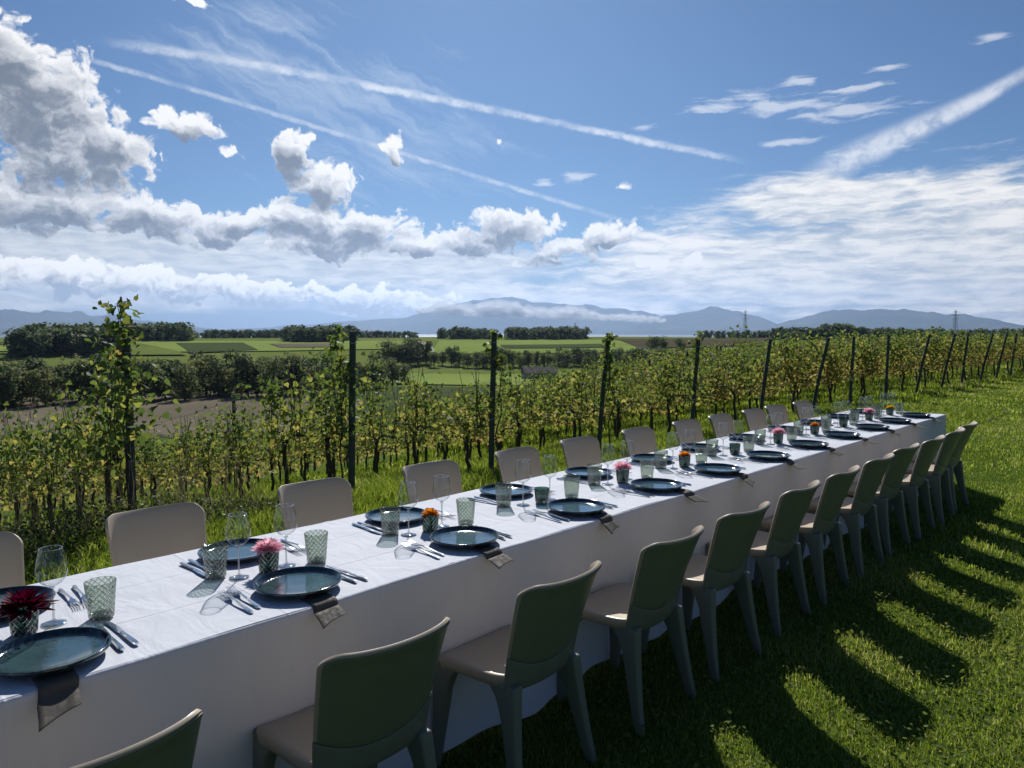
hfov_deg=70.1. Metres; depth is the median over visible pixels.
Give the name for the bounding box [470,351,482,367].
broadleaf tree
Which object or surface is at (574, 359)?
broadleaf tree
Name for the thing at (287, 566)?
wine glass
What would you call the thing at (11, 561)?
dining chair
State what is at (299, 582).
dinner plate
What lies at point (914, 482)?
dining chair
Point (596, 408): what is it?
grapevine
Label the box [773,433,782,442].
glass cup
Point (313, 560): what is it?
drinking tumbler
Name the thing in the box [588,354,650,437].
grapevine
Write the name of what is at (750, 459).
dinner fork
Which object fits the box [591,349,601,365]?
broadleaf tree
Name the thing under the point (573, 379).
grapevine
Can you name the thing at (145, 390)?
broadleaf tree
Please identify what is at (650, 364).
grapevine
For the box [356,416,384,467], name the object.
grapevine
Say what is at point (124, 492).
grapevine
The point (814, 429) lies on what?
glass cup
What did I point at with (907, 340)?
grapevine
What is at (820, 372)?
vineyard post
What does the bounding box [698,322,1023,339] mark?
woodland
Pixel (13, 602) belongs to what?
cut flower
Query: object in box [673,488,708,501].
cloth napkin
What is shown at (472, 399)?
grapevine
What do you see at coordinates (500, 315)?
mountains
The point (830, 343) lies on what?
grapevine
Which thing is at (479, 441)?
grapevine
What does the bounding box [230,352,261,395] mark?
broadleaf tree
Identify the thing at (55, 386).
broadleaf tree
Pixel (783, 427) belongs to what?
dinner plate
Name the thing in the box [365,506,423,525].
dinner plate
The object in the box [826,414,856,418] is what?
dinner plate
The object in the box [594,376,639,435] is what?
grapevine
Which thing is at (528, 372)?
farm shed
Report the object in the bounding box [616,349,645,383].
grapevine
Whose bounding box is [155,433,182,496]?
grapevine
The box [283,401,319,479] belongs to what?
grapevine
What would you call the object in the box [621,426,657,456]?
dining chair
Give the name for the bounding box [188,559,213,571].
dinner knife
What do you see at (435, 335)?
lake
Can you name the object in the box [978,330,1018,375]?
grapevine
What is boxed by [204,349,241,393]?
broadleaf tree
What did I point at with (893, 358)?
grapevine
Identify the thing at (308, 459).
grapevine
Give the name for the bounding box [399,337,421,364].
broadleaf tree
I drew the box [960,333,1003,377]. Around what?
grapevine
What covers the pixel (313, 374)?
broadleaf tree
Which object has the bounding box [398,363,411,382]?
broadleaf tree
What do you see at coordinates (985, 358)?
vineyard post
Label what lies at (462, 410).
grapevine
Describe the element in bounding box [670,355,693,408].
grapevine
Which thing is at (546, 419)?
grapevine
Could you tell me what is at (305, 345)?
ploughed field
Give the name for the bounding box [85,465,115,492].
grapevine
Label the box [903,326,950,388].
grapevine
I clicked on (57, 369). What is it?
broadleaf tree
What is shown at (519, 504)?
wine glass
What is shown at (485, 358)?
broadleaf tree
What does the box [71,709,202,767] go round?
dining chair
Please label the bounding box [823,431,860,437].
dinner plate
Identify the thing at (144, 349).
green field
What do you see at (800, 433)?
drinking tumbler
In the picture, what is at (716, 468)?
dinner plate
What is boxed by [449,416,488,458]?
grapevine
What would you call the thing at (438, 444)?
grapevine
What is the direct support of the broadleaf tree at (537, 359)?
on the ground at (446, 367)
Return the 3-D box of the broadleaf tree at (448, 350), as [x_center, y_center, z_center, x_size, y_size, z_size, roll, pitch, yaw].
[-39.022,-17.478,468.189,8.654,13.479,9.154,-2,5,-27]
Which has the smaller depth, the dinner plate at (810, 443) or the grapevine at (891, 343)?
the dinner plate at (810, 443)
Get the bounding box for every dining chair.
[0,532,24,587]
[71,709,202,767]
[105,502,243,628]
[253,617,450,767]
[277,477,353,529]
[402,460,462,503]
[432,560,601,767]
[494,446,551,533]
[555,525,703,736]
[560,436,601,467]
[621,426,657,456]
[641,501,770,681]
[672,419,703,444]
[706,480,820,636]
[708,413,735,438]
[742,408,801,457]
[753,465,859,604]
[764,404,789,425]
[792,400,814,419]
[799,453,894,578]
[829,443,919,555]
[861,435,945,539]
[888,427,965,524]
[904,422,977,511]
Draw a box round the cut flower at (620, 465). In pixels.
[612,461,632,470]
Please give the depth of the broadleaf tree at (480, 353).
458.90 m
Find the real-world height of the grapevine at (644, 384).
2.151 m
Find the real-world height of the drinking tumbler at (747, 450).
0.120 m
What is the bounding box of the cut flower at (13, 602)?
[0,586,58,622]
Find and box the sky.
[0,0,1023,329]
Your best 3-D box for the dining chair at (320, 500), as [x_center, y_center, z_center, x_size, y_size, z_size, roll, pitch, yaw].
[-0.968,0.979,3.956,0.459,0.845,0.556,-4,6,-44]
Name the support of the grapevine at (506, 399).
on the ground at (446, 367)
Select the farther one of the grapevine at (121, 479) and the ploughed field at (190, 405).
the ploughed field at (190, 405)
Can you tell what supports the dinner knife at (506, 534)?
on the tablecloth
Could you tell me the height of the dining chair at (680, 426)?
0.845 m
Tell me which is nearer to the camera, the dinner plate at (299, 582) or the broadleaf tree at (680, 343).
the dinner plate at (299, 582)
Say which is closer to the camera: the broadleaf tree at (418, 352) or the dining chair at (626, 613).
the dining chair at (626, 613)
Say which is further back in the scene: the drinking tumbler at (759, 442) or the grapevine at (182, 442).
the grapevine at (182, 442)
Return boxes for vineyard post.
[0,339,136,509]
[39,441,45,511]
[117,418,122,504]
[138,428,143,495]
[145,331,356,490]
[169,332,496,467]
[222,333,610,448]
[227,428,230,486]
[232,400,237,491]
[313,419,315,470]
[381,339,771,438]
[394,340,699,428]
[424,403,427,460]
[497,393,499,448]
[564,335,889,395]
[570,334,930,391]
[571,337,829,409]
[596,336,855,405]
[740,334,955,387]
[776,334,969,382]
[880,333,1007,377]
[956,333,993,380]
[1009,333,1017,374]
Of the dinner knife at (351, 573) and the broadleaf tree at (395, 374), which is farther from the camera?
the broadleaf tree at (395, 374)
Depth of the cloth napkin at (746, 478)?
4.67 m
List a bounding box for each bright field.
[0,340,409,351]
[381,373,600,384]
[434,340,647,352]
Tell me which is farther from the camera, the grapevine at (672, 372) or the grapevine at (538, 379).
the grapevine at (538, 379)
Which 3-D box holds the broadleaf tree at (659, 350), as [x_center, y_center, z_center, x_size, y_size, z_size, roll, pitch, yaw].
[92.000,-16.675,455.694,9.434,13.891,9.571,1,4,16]
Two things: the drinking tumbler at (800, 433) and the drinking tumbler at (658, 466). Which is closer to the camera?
the drinking tumbler at (658, 466)
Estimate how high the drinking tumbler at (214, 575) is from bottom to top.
0.120 m
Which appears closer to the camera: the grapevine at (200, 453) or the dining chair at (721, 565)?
the dining chair at (721, 565)
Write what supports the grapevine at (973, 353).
on the ground at (446, 367)
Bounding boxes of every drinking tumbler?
[83,576,116,620]
[201,542,227,579]
[304,529,327,564]
[380,506,400,535]
[456,497,474,525]
[495,482,511,507]
[563,474,579,497]
[587,463,601,484]
[640,458,654,477]
[654,449,667,468]
[695,445,707,463]
[706,439,718,455]
[743,435,754,451]
[754,429,765,444]
[786,426,797,440]
[793,421,803,434]
[821,419,831,431]
[849,413,858,424]
[850,409,859,420]
[874,407,882,418]
[895,402,903,413]
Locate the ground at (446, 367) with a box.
[0,337,1023,767]
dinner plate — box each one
[0,585,55,620]
[0,627,111,678]
[197,538,264,563]
[253,566,341,599]
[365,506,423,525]
[429,526,498,548]
[479,483,532,497]
[547,498,605,515]
[565,466,611,478]
[630,453,672,463]
[631,478,682,491]
[680,443,719,451]
[694,463,741,473]
[727,433,763,440]
[746,450,789,459]
[767,425,800,431]
[788,440,828,447]
[799,419,831,424]
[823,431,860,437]
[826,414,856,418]
[849,409,877,412]
[854,423,889,429]
[878,417,911,422]
[899,412,930,416]
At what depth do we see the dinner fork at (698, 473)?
4.69 m
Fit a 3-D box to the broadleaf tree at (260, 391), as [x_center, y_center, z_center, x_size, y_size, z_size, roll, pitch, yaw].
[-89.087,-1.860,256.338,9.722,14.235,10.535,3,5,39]
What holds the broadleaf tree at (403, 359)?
on the ground at (446, 367)
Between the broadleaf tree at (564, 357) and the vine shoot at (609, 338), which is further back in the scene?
the broadleaf tree at (564, 357)
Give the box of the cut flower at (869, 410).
[864,408,874,412]
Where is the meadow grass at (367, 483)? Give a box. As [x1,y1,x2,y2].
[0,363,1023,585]
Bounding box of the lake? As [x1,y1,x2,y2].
[0,334,757,337]
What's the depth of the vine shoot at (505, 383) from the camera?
9.19 m
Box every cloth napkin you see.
[31,669,80,731]
[300,593,345,628]
[471,545,512,568]
[587,512,619,533]
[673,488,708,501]
[730,472,755,486]
[776,459,805,469]
[823,447,843,455]
[856,437,879,443]
[885,429,899,436]
[907,422,924,428]
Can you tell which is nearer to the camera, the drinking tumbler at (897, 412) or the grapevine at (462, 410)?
the drinking tumbler at (897, 412)
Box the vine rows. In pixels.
[0,334,1023,510]
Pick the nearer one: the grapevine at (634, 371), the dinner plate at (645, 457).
the dinner plate at (645, 457)
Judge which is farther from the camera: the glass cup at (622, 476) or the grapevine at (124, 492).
the grapevine at (124, 492)
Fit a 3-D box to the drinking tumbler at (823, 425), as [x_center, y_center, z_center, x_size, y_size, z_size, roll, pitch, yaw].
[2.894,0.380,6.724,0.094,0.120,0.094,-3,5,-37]
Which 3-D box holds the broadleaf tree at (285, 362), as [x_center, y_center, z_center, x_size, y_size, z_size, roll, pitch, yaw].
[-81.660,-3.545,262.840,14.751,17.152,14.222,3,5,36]
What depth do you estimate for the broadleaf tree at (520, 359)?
462.50 m
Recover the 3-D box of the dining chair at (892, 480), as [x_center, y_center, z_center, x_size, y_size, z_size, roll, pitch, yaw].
[2.856,0.863,5.725,0.459,0.824,0.556,-4,6,-44]
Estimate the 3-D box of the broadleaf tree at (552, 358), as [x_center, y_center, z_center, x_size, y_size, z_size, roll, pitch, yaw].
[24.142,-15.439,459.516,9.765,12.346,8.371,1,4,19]
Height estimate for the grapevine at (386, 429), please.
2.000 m
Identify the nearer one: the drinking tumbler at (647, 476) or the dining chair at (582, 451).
the drinking tumbler at (647, 476)
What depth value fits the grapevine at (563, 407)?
20.75 m
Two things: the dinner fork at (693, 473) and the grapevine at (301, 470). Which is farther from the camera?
the grapevine at (301, 470)
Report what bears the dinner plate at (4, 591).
on the tablecloth
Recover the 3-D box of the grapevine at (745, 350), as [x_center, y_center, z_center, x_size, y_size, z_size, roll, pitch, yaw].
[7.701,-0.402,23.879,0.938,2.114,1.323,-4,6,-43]
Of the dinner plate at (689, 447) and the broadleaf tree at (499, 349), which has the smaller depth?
the dinner plate at (689, 447)
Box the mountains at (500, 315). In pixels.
[226,297,660,334]
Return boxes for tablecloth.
[0,408,945,767]
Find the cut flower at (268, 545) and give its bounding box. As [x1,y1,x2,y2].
[252,537,285,555]
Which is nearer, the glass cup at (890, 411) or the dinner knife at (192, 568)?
the dinner knife at (192, 568)
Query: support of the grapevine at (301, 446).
on the ground at (446, 367)
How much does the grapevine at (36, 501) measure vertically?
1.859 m
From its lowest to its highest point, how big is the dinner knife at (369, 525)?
0.006 m
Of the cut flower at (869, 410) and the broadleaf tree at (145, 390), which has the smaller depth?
the cut flower at (869, 410)
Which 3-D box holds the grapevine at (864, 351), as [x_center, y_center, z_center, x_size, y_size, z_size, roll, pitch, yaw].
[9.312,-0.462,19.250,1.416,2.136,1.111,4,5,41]
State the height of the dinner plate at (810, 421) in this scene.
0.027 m
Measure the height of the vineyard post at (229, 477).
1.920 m
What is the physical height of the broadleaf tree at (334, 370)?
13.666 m
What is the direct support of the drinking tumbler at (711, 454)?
on the tablecloth
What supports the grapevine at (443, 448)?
on the ground at (446, 367)
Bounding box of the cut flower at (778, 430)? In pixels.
[772,428,785,434]
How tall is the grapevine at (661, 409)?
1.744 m
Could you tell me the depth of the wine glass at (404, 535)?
3.30 m
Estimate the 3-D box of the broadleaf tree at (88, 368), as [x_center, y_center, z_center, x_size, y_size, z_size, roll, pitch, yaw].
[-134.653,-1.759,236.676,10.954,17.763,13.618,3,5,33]
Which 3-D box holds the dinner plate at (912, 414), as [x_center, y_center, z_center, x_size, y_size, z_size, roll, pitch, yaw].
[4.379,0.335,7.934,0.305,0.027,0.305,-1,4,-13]
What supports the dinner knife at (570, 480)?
on the tablecloth
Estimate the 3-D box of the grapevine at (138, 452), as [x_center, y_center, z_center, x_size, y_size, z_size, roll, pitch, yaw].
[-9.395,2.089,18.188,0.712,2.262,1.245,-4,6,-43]
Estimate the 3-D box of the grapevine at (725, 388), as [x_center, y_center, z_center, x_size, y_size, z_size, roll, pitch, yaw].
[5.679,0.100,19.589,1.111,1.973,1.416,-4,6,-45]
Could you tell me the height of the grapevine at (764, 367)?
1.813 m
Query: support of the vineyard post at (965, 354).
on the ground at (446, 367)
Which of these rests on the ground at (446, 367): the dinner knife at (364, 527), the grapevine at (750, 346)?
the grapevine at (750, 346)
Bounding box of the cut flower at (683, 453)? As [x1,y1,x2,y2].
[678,451,691,455]
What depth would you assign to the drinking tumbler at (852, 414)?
7.56 m
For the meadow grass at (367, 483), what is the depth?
14.32 m
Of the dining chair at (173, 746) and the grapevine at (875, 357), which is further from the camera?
the grapevine at (875, 357)
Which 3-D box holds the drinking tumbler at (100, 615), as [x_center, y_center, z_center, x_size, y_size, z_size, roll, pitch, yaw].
[-1.322,0.692,2.348,0.094,0.120,0.094,2,4,23]
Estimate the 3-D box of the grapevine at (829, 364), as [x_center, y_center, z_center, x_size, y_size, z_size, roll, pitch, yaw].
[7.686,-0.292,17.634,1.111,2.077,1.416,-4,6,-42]
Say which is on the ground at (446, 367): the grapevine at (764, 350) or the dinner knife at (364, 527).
the grapevine at (764, 350)
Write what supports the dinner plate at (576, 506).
on the tablecloth
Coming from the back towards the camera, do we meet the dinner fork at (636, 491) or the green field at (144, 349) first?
the green field at (144, 349)
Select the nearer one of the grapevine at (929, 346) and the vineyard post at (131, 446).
the vineyard post at (131, 446)
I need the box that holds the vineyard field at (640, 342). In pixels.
[615,338,768,348]
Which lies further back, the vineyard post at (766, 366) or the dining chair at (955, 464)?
the vineyard post at (766, 366)
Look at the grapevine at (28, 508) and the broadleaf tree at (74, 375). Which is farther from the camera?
the broadleaf tree at (74, 375)
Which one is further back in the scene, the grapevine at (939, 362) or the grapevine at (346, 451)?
the grapevine at (939, 362)
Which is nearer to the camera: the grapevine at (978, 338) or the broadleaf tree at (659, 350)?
the grapevine at (978, 338)
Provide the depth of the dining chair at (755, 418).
7.96 m
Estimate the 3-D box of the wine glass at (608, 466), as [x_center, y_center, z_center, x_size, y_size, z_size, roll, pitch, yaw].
[0.578,0.485,4.399,0.089,0.242,0.089,4,6,44]
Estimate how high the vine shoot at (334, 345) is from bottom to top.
1.811 m
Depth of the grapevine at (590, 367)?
28.22 m
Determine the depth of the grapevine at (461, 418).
9.57 m
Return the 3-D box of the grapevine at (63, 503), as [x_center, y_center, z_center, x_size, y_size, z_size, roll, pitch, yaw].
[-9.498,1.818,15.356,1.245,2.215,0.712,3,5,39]
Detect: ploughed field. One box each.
[0,389,365,438]
[272,343,344,346]
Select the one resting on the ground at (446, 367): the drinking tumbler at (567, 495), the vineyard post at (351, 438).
the vineyard post at (351, 438)
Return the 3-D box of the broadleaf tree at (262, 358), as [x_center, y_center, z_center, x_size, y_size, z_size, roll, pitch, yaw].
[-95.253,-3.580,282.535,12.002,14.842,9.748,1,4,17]
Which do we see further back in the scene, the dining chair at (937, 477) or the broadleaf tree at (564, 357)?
the broadleaf tree at (564, 357)
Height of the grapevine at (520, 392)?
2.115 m
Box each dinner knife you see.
[94,625,124,649]
[104,621,138,644]
[179,562,207,576]
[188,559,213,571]
[326,565,367,579]
[341,574,356,582]
[352,523,381,533]
[357,522,383,530]
[468,497,496,503]
[474,496,495,501]
[475,525,511,536]
[556,478,586,482]
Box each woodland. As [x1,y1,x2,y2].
[2,321,197,357]
[195,323,418,341]
[436,325,497,338]
[503,325,591,339]
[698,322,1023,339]
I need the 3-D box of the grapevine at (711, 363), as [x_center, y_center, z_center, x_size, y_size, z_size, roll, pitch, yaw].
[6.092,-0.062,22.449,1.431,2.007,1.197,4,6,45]
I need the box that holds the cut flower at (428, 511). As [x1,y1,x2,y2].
[422,508,440,517]
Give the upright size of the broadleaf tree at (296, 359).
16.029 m
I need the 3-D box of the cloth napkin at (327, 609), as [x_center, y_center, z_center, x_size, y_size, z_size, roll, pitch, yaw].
[-0.686,0.760,2.519,0.320,0.050,0.115,4,6,44]
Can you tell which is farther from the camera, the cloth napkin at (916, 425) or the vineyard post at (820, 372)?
the vineyard post at (820, 372)
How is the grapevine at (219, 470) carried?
on the ground at (446, 367)
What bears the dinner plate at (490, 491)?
on the tablecloth
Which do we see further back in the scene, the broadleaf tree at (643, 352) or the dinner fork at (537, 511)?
the broadleaf tree at (643, 352)
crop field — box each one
[177,342,257,352]
[501,344,604,347]
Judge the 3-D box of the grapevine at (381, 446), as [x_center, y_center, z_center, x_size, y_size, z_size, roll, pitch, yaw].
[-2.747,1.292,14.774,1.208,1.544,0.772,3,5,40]
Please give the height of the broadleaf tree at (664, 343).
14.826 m
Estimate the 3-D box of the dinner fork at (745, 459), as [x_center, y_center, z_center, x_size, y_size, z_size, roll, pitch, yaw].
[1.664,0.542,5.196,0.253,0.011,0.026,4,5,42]
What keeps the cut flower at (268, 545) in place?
in the glass cup at (268, 563)
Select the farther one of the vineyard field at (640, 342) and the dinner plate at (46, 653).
the vineyard field at (640, 342)
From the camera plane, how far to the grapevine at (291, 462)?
22.34 m
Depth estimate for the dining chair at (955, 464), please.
6.89 m
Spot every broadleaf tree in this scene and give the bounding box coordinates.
[0,357,25,402]
[0,363,30,406]
[0,364,21,408]
[16,355,48,402]
[24,365,60,405]
[41,365,67,396]
[52,364,75,397]
[55,353,96,401]
[73,353,115,400]
[98,359,133,395]
[121,356,160,398]
[138,360,169,400]
[148,358,179,397]
[160,359,187,397]
[169,365,200,399]
[186,354,219,394]
[187,351,210,392]
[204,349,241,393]
[204,359,232,396]
[220,367,248,396]
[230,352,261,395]
[244,358,268,395]
[255,354,290,394]
[256,355,275,371]
[265,350,305,391]
[276,353,312,390]
[289,358,318,390]
[303,363,329,394]
[315,352,337,388]
[329,362,348,388]
[343,360,362,390]
[356,362,372,388]
[363,351,390,387]
[376,337,396,363]
[383,357,403,383]
[388,343,405,365]
[390,342,413,364]
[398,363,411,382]
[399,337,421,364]
[409,337,428,363]
[419,341,432,364]
[427,351,440,366]
[436,350,447,364]
[444,346,455,365]
[452,345,463,365]
[461,351,472,367]
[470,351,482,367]
[479,351,487,367]
[482,352,496,367]
[489,346,505,367]
[499,348,515,366]
[507,351,518,366]
[514,351,524,366]
[521,350,537,366]
[532,351,539,366]
[538,352,551,366]
[545,350,558,366]
[554,347,564,365]
[561,349,573,366]
[568,346,580,365]
[574,347,586,364]
[582,348,595,366]
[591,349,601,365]
[609,349,618,365]
[614,346,624,361]
[620,350,632,362]
[628,347,641,364]
[637,347,648,357]
[644,336,663,353]
[653,346,664,356]
[658,335,669,347]
[673,338,686,350]
[789,330,802,341]
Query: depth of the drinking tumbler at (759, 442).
5.97 m
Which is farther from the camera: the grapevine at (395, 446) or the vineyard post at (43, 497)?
the grapevine at (395, 446)
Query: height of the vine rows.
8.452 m
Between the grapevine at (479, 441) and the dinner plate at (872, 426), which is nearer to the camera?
the dinner plate at (872, 426)
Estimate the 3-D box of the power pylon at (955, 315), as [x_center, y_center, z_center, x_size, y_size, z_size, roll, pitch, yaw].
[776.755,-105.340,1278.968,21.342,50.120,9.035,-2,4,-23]
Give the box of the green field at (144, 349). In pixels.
[44,343,184,354]
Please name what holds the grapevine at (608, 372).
on the ground at (446, 367)
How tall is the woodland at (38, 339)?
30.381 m
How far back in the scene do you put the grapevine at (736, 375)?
14.48 m
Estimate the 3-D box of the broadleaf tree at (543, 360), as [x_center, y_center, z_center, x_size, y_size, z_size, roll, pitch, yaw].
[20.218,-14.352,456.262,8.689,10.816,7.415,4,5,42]
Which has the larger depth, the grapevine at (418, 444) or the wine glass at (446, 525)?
the grapevine at (418, 444)
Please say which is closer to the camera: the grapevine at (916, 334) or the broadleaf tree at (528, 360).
the grapevine at (916, 334)
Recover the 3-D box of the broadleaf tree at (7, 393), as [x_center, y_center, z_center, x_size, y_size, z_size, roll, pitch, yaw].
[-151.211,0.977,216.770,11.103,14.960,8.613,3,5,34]
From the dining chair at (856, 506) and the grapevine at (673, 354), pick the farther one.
the grapevine at (673, 354)
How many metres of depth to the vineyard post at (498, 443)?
19.35 m
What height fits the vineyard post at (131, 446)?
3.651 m
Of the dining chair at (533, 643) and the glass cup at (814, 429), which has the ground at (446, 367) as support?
the dining chair at (533, 643)
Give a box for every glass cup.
[8,607,38,636]
[257,551,278,573]
[421,513,438,532]
[534,486,548,503]
[616,468,628,482]
[679,455,690,466]
[729,443,739,453]
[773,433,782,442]
[810,425,819,433]
[839,418,847,426]
[865,412,872,419]
[886,407,893,414]
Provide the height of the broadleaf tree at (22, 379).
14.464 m
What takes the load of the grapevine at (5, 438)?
on the ground at (446, 367)
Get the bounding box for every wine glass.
[35,545,67,627]
[225,512,250,580]
[274,503,296,568]
[398,481,417,536]
[432,474,450,527]
[515,459,531,505]
[542,455,557,500]
[600,444,613,484]
[666,432,679,468]
[717,422,729,455]
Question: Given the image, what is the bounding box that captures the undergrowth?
[0,428,295,564]
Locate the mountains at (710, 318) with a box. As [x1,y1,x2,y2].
[598,306,776,334]
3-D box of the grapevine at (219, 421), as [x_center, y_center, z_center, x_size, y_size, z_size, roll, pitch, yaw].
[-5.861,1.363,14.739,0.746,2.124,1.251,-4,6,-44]
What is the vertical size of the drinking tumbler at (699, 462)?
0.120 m
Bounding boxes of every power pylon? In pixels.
[741,310,748,331]
[951,311,958,331]
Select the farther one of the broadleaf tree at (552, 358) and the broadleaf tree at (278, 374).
the broadleaf tree at (552, 358)
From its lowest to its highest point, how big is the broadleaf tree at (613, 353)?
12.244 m
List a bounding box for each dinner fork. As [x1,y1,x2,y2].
[58,588,81,606]
[72,585,91,603]
[217,590,252,612]
[226,585,260,607]
[277,542,303,551]
[280,539,311,550]
[403,543,439,558]
[407,540,444,555]
[427,507,456,516]
[526,510,561,521]
[532,509,569,520]
[612,488,650,496]
[617,487,654,495]
[676,471,712,477]
[681,470,716,476]
[729,457,762,462]
[732,457,766,461]
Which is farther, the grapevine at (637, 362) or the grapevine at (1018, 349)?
the grapevine at (1018, 349)
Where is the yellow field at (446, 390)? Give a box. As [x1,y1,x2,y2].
[330,386,527,434]
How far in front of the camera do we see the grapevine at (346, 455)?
20.15 m
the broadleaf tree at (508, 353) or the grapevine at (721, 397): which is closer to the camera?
the grapevine at (721, 397)
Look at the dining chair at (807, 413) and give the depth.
8.86 m
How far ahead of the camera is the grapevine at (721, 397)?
17.26 m
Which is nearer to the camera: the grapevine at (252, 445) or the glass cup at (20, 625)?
the glass cup at (20, 625)
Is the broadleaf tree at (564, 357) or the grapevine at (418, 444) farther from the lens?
the broadleaf tree at (564, 357)
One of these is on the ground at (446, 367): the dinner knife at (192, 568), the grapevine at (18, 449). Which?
the grapevine at (18, 449)
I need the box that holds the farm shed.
[520,367,557,378]
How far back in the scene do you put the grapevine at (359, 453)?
24.02 m
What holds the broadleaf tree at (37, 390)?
on the ground at (446, 367)
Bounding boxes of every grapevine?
[0,401,44,532]
[0,432,29,528]
[1,405,60,527]
[6,403,87,529]
[8,476,41,511]
[19,452,45,512]
[32,380,119,519]
[36,457,64,511]
[44,419,77,510]
[58,346,153,516]
[59,409,90,507]
[67,421,114,509]
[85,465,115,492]
[94,417,142,510]
[112,419,149,483]
[112,472,125,498]
[135,423,146,482]
[135,428,184,504]
[138,414,207,502]
[139,429,162,497]
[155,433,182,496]
[170,419,202,494]
[175,405,236,504]
[175,444,199,490]
[181,418,223,496]
[202,399,232,490]
[203,453,233,487]
[212,383,273,497]
[227,413,264,493]
[246,378,285,490]
[247,432,276,482]
[252,356,342,484]
[262,416,291,482]
[263,452,282,469]
[278,382,330,481]
[280,449,299,473]
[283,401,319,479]
[287,340,369,477]
[295,443,321,471]
[303,369,348,476]
[308,404,345,475]
[330,450,356,467]
[334,418,372,457]
[335,430,360,468]
[343,350,397,477]
[355,432,368,463]
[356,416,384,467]
[357,411,405,473]
[376,398,404,466]
[384,396,426,465]
[384,413,409,460]
[386,363,449,463]
[403,407,433,461]
[420,391,469,459]
[425,403,458,459]
[429,422,456,456]
[431,371,513,469]
[441,389,504,458]
[443,396,474,442]
[447,388,473,451]
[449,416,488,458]
[455,390,488,440]
[471,390,520,450]
[479,389,509,441]
[496,369,564,446]
[498,388,529,447]
[506,389,536,439]
[507,376,533,432]
[520,384,555,437]
[521,375,564,450]
[526,374,553,424]
[527,363,562,445]
[542,356,603,437]
[545,377,578,425]
[546,375,579,434]
[550,376,607,436]
[560,368,571,382]
[565,382,609,429]
[570,378,607,435]
[571,374,606,426]
[576,357,599,377]
[576,370,601,399]
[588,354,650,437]
[592,370,633,422]
[593,363,631,383]
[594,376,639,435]
[597,367,647,431]
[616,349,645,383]
[617,360,647,390]
[619,362,659,423]
[628,356,674,427]
[631,367,682,430]
[636,354,667,374]
[637,347,705,433]
[639,348,675,408]
[646,355,685,402]
[648,349,674,366]
[652,351,692,420]
[657,346,681,373]
[666,359,723,408]
[668,348,693,369]
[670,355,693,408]
[672,349,709,370]
[674,357,715,417]
[688,349,726,407]
[689,344,719,361]
[691,346,744,413]
[701,350,729,366]
[706,354,743,412]
[713,353,756,405]
[714,325,769,422]
[715,341,741,355]
[722,343,783,408]
[734,340,759,397]
[736,334,764,365]
[741,353,783,407]
[747,350,782,388]
[749,344,782,366]
[764,330,823,412]
[767,338,820,401]
[777,341,818,400]
[803,332,855,399]
[805,329,861,404]
[813,337,861,394]
[818,328,846,388]
[836,335,885,393]
[837,326,892,396]
[843,333,871,383]
[847,332,884,388]
[865,331,888,381]
[866,333,911,386]
[875,329,927,392]
[875,331,906,382]
[889,333,924,367]
[895,329,937,383]
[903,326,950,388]
[913,330,952,380]
[921,329,971,383]
[940,329,974,379]
[945,333,992,380]
[956,335,989,375]
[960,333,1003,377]
[970,329,1000,372]
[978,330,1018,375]
[984,336,1019,366]
[994,329,1023,372]
[1008,331,1023,369]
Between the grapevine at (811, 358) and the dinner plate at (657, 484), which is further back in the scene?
the grapevine at (811, 358)
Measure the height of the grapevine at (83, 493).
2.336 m
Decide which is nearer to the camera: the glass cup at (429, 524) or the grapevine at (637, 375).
the glass cup at (429, 524)
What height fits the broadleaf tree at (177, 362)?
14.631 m
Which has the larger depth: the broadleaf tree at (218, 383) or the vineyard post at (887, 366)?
the broadleaf tree at (218, 383)
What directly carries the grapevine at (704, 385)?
on the ground at (446, 367)
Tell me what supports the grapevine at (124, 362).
on the ground at (446, 367)
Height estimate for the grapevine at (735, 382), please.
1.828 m
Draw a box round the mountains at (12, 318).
[0,309,219,335]
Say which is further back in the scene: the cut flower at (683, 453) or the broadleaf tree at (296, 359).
the broadleaf tree at (296, 359)
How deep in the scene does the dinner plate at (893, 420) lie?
7.46 m
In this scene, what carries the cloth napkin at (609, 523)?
on the tablecloth
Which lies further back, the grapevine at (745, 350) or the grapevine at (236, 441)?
the grapevine at (745, 350)
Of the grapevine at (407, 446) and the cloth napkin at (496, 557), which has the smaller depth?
the cloth napkin at (496, 557)
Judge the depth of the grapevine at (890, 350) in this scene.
22.81 m
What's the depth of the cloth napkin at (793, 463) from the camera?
5.17 m
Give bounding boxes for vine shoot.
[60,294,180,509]
[315,324,376,477]
[478,329,520,450]
[593,332,625,447]
[671,330,703,397]
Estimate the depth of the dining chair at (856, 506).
5.05 m
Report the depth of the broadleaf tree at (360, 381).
269.78 m
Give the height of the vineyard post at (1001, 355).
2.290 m
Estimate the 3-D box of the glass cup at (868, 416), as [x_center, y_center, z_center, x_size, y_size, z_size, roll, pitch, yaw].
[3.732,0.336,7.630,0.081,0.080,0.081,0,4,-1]
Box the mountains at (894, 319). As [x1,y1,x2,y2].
[740,309,1023,334]

